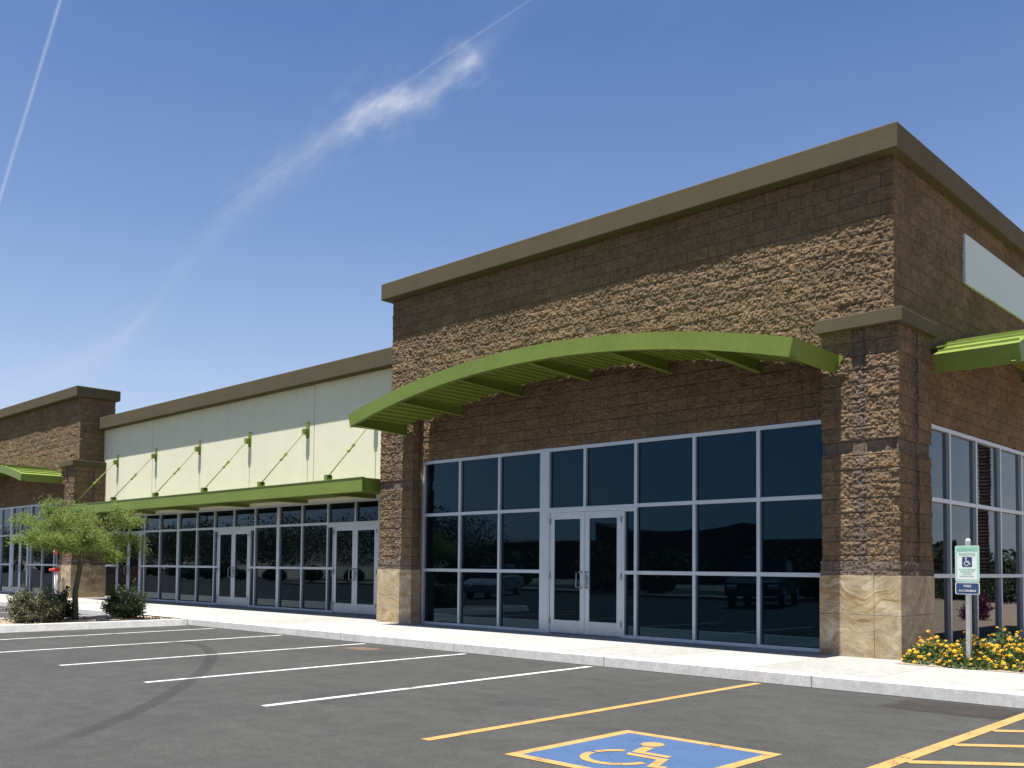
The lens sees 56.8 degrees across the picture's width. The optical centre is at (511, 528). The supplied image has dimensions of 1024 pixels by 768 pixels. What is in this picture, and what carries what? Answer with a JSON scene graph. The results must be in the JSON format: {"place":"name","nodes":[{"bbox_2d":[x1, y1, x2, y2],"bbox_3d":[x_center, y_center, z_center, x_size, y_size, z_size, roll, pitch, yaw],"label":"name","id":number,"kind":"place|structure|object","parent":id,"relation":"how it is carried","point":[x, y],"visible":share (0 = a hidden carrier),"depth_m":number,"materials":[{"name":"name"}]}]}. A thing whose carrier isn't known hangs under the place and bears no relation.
{"place":"outdoors","nodes":[
{"label":"outdoors","id":0,"kind":"place"},
{"bbox_2d":[0,606,1023,767],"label":"parking lot","id":1,"kind":"structure","parent":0,"point":[54,713],"depth_m":9.01,"materials":[{"name":"grey asphalt"}]},
{"bbox_2d":[0,614,187,632],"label":"island kerb","id":2,"kind":"structure","parent":1,"relation":"on","point":[86,625],"depth_m":19.77,"materials":[{"name":"concrete"}]},
{"bbox_2d":[0,615,174,624],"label":"island gravel","id":3,"kind":"structure","parent":2,"relation":"in","point":[80,619],"depth_m":20.77,"materials":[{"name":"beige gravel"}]},
{"bbox_2d":[2,582,65,623],"bbox_3d":[-10.101,1.567,20.030,1.375,0.875,1.340,-2,-3,44],"label":"desert shrub","id":4,"kind":"object","parent":3,"relation":"on","point":[26,606],"visible":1,"depth_m":19.73,"materials":[{"name":"green plant"}]},
{"bbox_2d":[39,583,81,619],"bbox_3d":[-10.116,1.629,20.969,1.000,0.812,0.935,0,-2,9],"label":"desert shrub","id":5,"kind":"object","parent":3,"relation":"on","point":[63,596],"visible":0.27,"depth_m":20.84,"materials":[{"name":"green plant"}]},
{"bbox_2d":[1,494,152,619],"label":"palo verde tree","id":6,"kind":"object","parent":3,"relation":"on","point":[61,536],"visible":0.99,"depth_m":20.71,"materials":[{"name":"green plant"}]},
{"bbox_2d":[100,580,149,618],"bbox_3d":[-8.931,1.610,21.788,1.183,0.954,1.080,-2,-3,44],"label":"desert shrub","id":7,"kind":"object","parent":3,"relation":"on","point":[123,604],"visible":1,"depth_m":21.56,"materials":[{"name":"green plant"}]},
{"bbox_2d":[0,628,212,639],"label":"parking line","id":8,"kind":"object","parent":1,"relation":"on","point":[99,634],"visible":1,"depth_m":18.17,"materials":[{"name":"white paint"}]},
{"bbox_2d":[7,635,278,651],"bbox_3d":[-6.164,1.980,16.399,0.100,0.001,5.293,-1,-3,39],"label":"parking line","id":9,"kind":"object","parent":1,"relation":"on","point":[139,643],"visible":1,"depth_m":16.10,"materials":[{"name":"white paint"}]},
{"bbox_2d":[61,643,363,665],"bbox_3d":[-4.313,1.925,14.632,0.100,0.001,5.281,-2,-3,41],"label":"parking line","id":10,"kind":"object","parent":1,"relation":"on","point":[207,654],"visible":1,"depth_m":14.18,"materials":[{"name":"white paint"}]},
{"bbox_2d":[146,654,460,682],"bbox_3d":[-2.484,1.871,12.885,0.100,0.001,5.278,-2,-3,41],"label":"parking line","id":11,"kind":"object","parent":1,"relation":"on","point":[294,668],"visible":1,"depth_m":12.39,"materials":[{"name":"white paint"}]},
{"bbox_2d":[352,647,374,649],"bbox_3d":[-2.476,1.983,15.627,0.700,0.001,0.450,-2,-3,44],"label":"road stain","id":12,"kind":"object","parent":1,"relation":"on","point":[361,648],"visible":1,"depth_m":15.63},
{"bbox_2d":[262,666,590,705],"bbox_3d":[-0.661,1.816,11.145,0.100,0.001,5.278,-2,-3,41],"label":"parking line","id":13,"kind":"object","parent":1,"relation":"on","point":[417,687],"visible":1,"depth_m":10.62,"materials":[{"name":"white paint"}]},
{"bbox_2d":[0,601,1023,707],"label":"kerb","id":14,"kind":"structure","parent":1,"relation":"on","point":[996,697],"depth_m":12.34,"materials":[{"name":"concrete"}]},
{"bbox_2d":[3,606,1023,708],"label":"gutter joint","id":15,"kind":"object","parent":1,"relation":"on","point":[641,670],"depth_m":12.55,"materials":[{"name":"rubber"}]},
{"bbox_2d":[423,683,760,740],"bbox_3d":[1.134,1.762,9.410,0.105,0.001,5.342,-2,-3,43],"label":"parking line","id":16,"kind":"object","parent":1,"relation":"on","point":[546,719],"visible":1,"depth_m":8.81,"materials":[{"name":"yellow paint"}]},
{"bbox_2d":[506,730,781,767],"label":"parking emblem","id":17,"kind":"object","parent":1,"relation":"on","point":[600,751],"visible":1,"depth_m":6.98,"materials":[{"name":"blue paint"}]},
{"bbox_2d":[867,713,1023,767],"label":"parking line","id":18,"kind":"object","parent":1,"relation":"on","point":[943,744],"visible":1,"depth_m":7.50,"materials":[{"name":"yellow paint"}]},
{"bbox_2d":[890,700,1023,717],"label":"road stain","id":19,"kind":"object","parent":1,"relation":"on","point":[950,708],"visible":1,"depth_m":9.37,"materials":[{"name":"grey asphalt"}]},
{"bbox_2d":[905,760,1023,765],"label":"hatch line","id":20,"kind":"object","parent":1,"relation":"on","point":[965,763],"visible":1,"depth_m":6.74,"materials":[{"name":"yellow paint"}]},
{"bbox_2d":[951,743,1023,747],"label":"hatch line","id":21,"kind":"object","parent":1,"relation":"on","point":[988,745],"visible":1,"depth_m":7.43,"materials":[{"name":"yellow paint"}]},
{"bbox_2d":[990,729,1023,731],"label":"hatch line","id":22,"kind":"object","parent":1,"relation":"on","point":[1007,730],"visible":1,"depth_m":8.13,"materials":[{"name":"yellow paint"}]},
{"bbox_2d":[0,592,1023,691],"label":"sidewalk","id":23,"kind":"structure","parent":0,"point":[802,661],"depth_m":14.81,"materials":[{"name":"concrete"}]},
{"bbox_2d":[49,549,59,593],"bbox_3d":[-16.108,1.522,33.309,0.329,1.820,0.291,-2,-3,44],"label":"fire connection","id":24,"kind":"object","parent":23,"relation":"on","point":[56,570],"visible":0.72,"depth_m":33.31,"materials":[{"name":"red metal"}]},
{"bbox_2d":[0,385,120,597],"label":"brick shop","id":25,"kind":"structure","parent":23,"relation":"on","point":[52,444],"depth_m":34.95,"materials":[{"name":"brown brick"}]},
{"bbox_2d":[0,507,10,592],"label":"window","id":26,"kind":"structure","parent":25,"relation":"in","point":[5,512],"depth_m":38.60,"materials":[{"name":"glass"}]},
{"bbox_2d":[10,537,19,592],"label":"door","id":27,"kind":"structure","parent":25,"relation":"in","point":[15,549],"depth_m":37.64,"materials":[{"name":"glass"}]},
{"bbox_2d":[12,506,20,534],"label":"transom window","id":28,"kind":"structure","parent":25,"relation":"in","point":[16,509],"depth_m":37.85,"materials":[{"name":"glass"}]},
{"bbox_2d":[18,538,26,591],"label":"door","id":29,"kind":"structure","parent":25,"relation":"in","point":[22,571],"depth_m":37.10,"materials":[{"name":"glass"}]},
{"bbox_2d":[20,505,30,534],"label":"transom window","id":30,"kind":"structure","parent":25,"relation":"in","point":[26,507],"depth_m":37.18,"materials":[{"name":"glass"}]},
{"bbox_2d":[29,504,42,594],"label":"window","id":31,"kind":"structure","parent":25,"relation":"in","point":[35,559],"depth_m":36.29,"materials":[{"name":"glass"}]},
{"bbox_2d":[40,503,53,591],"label":"window","id":32,"kind":"structure","parent":25,"relation":"in","point":[46,563],"depth_m":35.47,"materials":[{"name":"glass"}]},
{"bbox_2d":[52,502,60,592],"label":"window","id":33,"kind":"structure","parent":25,"relation":"in","point":[54,556],"depth_m":34.87,"materials":[{"name":"glass"}]},
{"bbox_2d":[65,347,392,615],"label":"cream shop","id":34,"kind":"structure","parent":23,"relation":"on","point":[262,493],"depth_m":26.78,"materials":[{"name":"paint"}]},
{"bbox_2d":[104,517,116,597],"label":"window","id":35,"kind":"structure","parent":34,"relation":"in","point":[110,570],"depth_m":33.75,"materials":[{"name":"glass"}]},
{"bbox_2d":[116,534,128,593],"bbox_3d":[-13.616,1.314,32.996,0.919,2.216,0.132,-2,-3,44],"label":"door","id":36,"kind":"structure","parent":34,"relation":"in","point":[121,576],"depth_m":33.01,"materials":[{"name":"glass"}]},
{"bbox_2d":[117,515,128,532],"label":"transom window","id":37,"kind":"structure","parent":34,"relation":"in","point":[126,530],"depth_m":33.22,"materials":[{"name":"glass"}]},
{"bbox_2d":[126,534,139,595],"bbox_3d":[-12.947,1.294,32.357,0.919,2.216,0.132,-2,-3,44],"label":"door","id":38,"kind":"structure","parent":34,"relation":"in","point":[133,567],"depth_m":32.43,"materials":[{"name":"glass"}]},
{"bbox_2d":[129,514,143,532],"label":"transom window","id":39,"kind":"structure","parent":34,"relation":"in","point":[140,529],"depth_m":32.22,"materials":[{"name":"glass"}]},
{"bbox_2d":[142,513,159,600],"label":"window","id":40,"kind":"structure","parent":34,"relation":"in","point":[150,568],"depth_m":31.58,"materials":[{"name":"glass"}]},
{"bbox_2d":[158,512,176,601],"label":"window","id":41,"kind":"structure","parent":34,"relation":"in","point":[168,520],"depth_m":30.80,"materials":[{"name":"glass"}]},
{"bbox_2d":[175,511,196,602],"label":"window","id":42,"kind":"structure","parent":34,"relation":"in","point":[186,520],"depth_m":29.94,"materials":[{"name":"glass"}]},
{"bbox_2d":[195,509,213,604],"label":"window","id":43,"kind":"structure","parent":34,"relation":"in","point":[204,518],"depth_m":29.14,"materials":[{"name":"glass"}]},
{"bbox_2d":[214,508,232,529],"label":"transom window","id":44,"kind":"structure","parent":34,"relation":"in","point":[223,518],"depth_m":28.41,"materials":[{"name":"glass"}]},
{"bbox_2d":[216,530,233,604],"bbox_3d":[-8.564,1.163,28.172,0.894,2.216,0.132,-2,-3,44],"label":"door","id":45,"kind":"structure","parent":34,"relation":"in","point":[225,538],"depth_m":28.21,"materials":[{"name":"glass"}]},
{"bbox_2d":[231,529,248,605],"bbox_3d":[-7.913,1.143,27.550,0.894,2.216,0.132,-2,-3,44],"label":"door","id":46,"kind":"structure","parent":34,"relation":"in","point":[241,537],"depth_m":27.60,"materials":[{"name":"glass"}]},
{"bbox_2d":[233,506,254,527],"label":"transom window","id":47,"kind":"structure","parent":34,"relation":"in","point":[242,516],"depth_m":27.61,"materials":[{"name":"glass"}]},
{"bbox_2d":[253,505,276,608],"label":"window","id":48,"kind":"structure","parent":34,"relation":"in","point":[265,518],"depth_m":26.76,"materials":[{"name":"glass"}]},
{"bbox_2d":[275,503,301,610],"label":"window","id":49,"kind":"structure","parent":34,"relation":"in","point":[288,544],"depth_m":25.95,"materials":[{"name":"glass"}]},
{"bbox_2d":[300,501,326,611],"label":"window","id":50,"kind":"structure","parent":34,"relation":"in","point":[313,514],"depth_m":25.12,"materials":[{"name":"glass"}]},
{"bbox_2d":[327,499,354,524],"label":"transom window","id":51,"kind":"structure","parent":34,"relation":"in","point":[338,511],"depth_m":24.35,"materials":[{"name":"glass"}]},
{"bbox_2d":[332,525,354,612],"bbox_3d":[-4.306,1.036,24.107,0.909,2.216,0.132,-2,-3,44],"label":"door","id":52,"kind":"structure","parent":34,"relation":"in","point":[344,536],"depth_m":24.13,"materials":[{"name":"glass"}]},
{"bbox_2d":[354,524,376,614],"bbox_3d":[-3.645,1.016,23.475,0.909,2.216,0.132,-2,-3,44],"label":"door","id":53,"kind":"structure","parent":34,"relation":"in","point":[365,571],"depth_m":23.52,"materials":[{"name":"glass"}]},
{"bbox_2d":[354,498,377,522],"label":"transom window","id":54,"kind":"structure","parent":34,"relation":"in","point":[366,510],"depth_m":23.61,"materials":[{"name":"glass"}]},
{"bbox_2d":[377,497,379,568],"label":"window","id":55,"kind":"structure","parent":34,"relation":"in","point":[378,556],"depth_m":23.17,"materials":[{"name":"glass"}]},
{"bbox_2d":[348,121,1023,659],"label":"brick shop","id":56,"kind":"structure","parent":23,"relation":"on","point":[776,403],"depth_m":15.60,"materials":[{"name":"brown brick"}]},
{"bbox_2d":[421,458,458,625],"bbox_3d":[-1.475,0.287,19.849,1.142,3.452,0.110,-2,-3,44],"label":"window","id":57,"kind":"structure","parent":56,"relation":"in","point":[440,495],"depth_m":19.88,"materials":[{"name":"glass"}]},
{"bbox_2d":[457,454,497,628],"bbox_3d":[-0.656,0.263,19.067,1.147,3.452,0.110,-2,-3,44],"label":"window","id":58,"kind":"structure","parent":56,"relation":"in","point":[478,475],"depth_m":19.09,"materials":[{"name":"glass"}]},
{"bbox_2d":[497,449,539,631],"bbox_3d":[0.159,0.239,18.288,1.132,3.452,0.110,-2,-3,44],"label":"window","id":59,"kind":"structure","parent":56,"relation":"in","point":[518,538],"depth_m":18.31,"materials":[{"name":"glass"}]},
{"bbox_2d":[548,445,583,508],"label":"transom window","id":60,"kind":"structure","parent":56,"relation":"in","point":[565,463],"depth_m":17.53,"materials":[{"name":"glass"}]},
{"bbox_2d":[548,512,584,633],"bbox_3d":[0.986,0.810,17.382,0.849,2.216,0.132,-2,-3,44],"label":"door","id":61,"kind":"structure","parent":56,"relation":"in","point":[567,529],"depth_m":17.40,"materials":[{"name":"glass"}]},
{"bbox_2d":[584,510,621,636],"bbox_3d":[1.605,0.791,16.792,0.849,2.216,0.132,-2,-3,44],"label":"door","id":62,"kind":"structure","parent":56,"relation":"in","point":[603,575],"depth_m":16.83,"materials":[{"name":"glass"}]},
{"bbox_2d":[583,439,633,507],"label":"transom window","id":63,"kind":"structure","parent":56,"relation":"in","point":[608,467],"depth_m":16.84,"materials":[{"name":"glass"}]},
{"bbox_2d":[634,433,691,642],"bbox_3d":[2.575,0.166,15.982,1.194,3.452,0.110,-2,-3,44],"label":"window","id":64,"kind":"structure","parent":56,"relation":"in","point":[663,464],"depth_m":15.99,"materials":[{"name":"glass"}]},
{"bbox_2d":[692,426,756,647],"bbox_3d":[3.425,0.141,15.171,1.180,3.452,0.110,-2,-3,44],"label":"window","id":65,"kind":"structure","parent":56,"relation":"in","point":[724,554],"depth_m":15.18,"materials":[{"name":"glass"}]},
{"bbox_2d":[756,420,822,651],"bbox_3d":[4.275,0.116,14.359,1.195,3.452,0.110,-2,-3,44],"label":"window","id":66,"kind":"structure","parent":56,"relation":"in","point":[788,455],"depth_m":14.41,"materials":[{"name":"glass"}]},
{"bbox_2d":[929,424,950,647],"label":"window","id":67,"kind":"structure","parent":56,"relation":"in","point":[937,451],"depth_m":14.64,"materials":[{"name":"glass"}]},
{"bbox_2d":[946,429,977,645],"bbox_3d":[7.260,0.182,15.314,0.110,3.452,1.243,-2,-3,44],"label":"window","id":68,"kind":"structure","parent":56,"relation":"in","point":[959,464],"depth_m":15.22,"materials":[{"name":"glass"}]},
{"bbox_2d":[972,438,1000,643],"bbox_3d":[8.123,0.226,16.217,0.110,3.452,1.281,-2,-3,44],"label":"window","id":69,"kind":"structure","parent":56,"relation":"in","point":[984,453],"depth_m":16.22,"materials":[{"name":"glass"}]},
{"bbox_2d":[996,445,1023,640],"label":"window","id":70,"kind":"structure","parent":56,"relation":"in","point":[1007,458],"depth_m":17.11,"materials":[{"name":"glass"}]},
{"bbox_2d":[1018,452,1023,634],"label":"window","id":71,"kind":"structure","parent":56,"relation":"in","point":[1020,457],"depth_m":17.57,"materials":[{"name":"glass"}]},
{"bbox_2d":[0,0,1023,413],"label":"sky","id":72,"kind":"structure","parent":0,"point":[197,196],"materials":[{"name":"blue"}]},
{"bbox_2d":[897,646,1023,672],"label":"planting bed ground","id":73,"kind":"structure","parent":0,"point":[933,664],"depth_m":12.06,"materials":[{"name":"brown soil"}]},
{"bbox_2d":[901,630,972,665],"bbox_3d":[5.668,1.577,12.609,0.874,0.454,1.082,-2,-3,44],"label":"flowering lantana","id":74,"kind":"object","parent":73,"relation":"on","point":[927,651],"visible":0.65,"depth_m":12.43,"materials":[{"name":"yellow plant"}]},
{"bbox_2d":[955,538,979,667],"bbox_3d":[5.767,0.968,11.952,0.065,1.685,0.305,2,-3,-39],"label":"parking sign","id":75,"kind":"object","parent":73,"relation":"on","point":[967,571],"visible":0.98,"depth_m":11.93,"materials":[{"name":"white metal"}]},
{"bbox_2d":[937,631,1015,669],"bbox_3d":[5.943,1.555,12.142,0.962,0.461,1.021,-2,-3,44],"label":"flowering lantana","id":76,"kind":"object","parent":73,"relation":"on","point":[984,656],"visible":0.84,"depth_m":11.94,"materials":[{"name":"yellow plant"}]},
{"bbox_2d":[973,626,1023,664],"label":"flowering lantana","id":77,"kind":"object","parent":73,"relation":"on","point":[1005,641],"visible":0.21,"depth_m":12.73,"materials":[{"name":"yellow plant"}]},
{"bbox_2d":[993,631,1023,671],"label":"flowering lantana","id":78,"kind":"object","parent":73,"relation":"on","point":[1016,654],"visible":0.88,"depth_m":11.74,"materials":[{"name":"yellow plant"}]}
]}

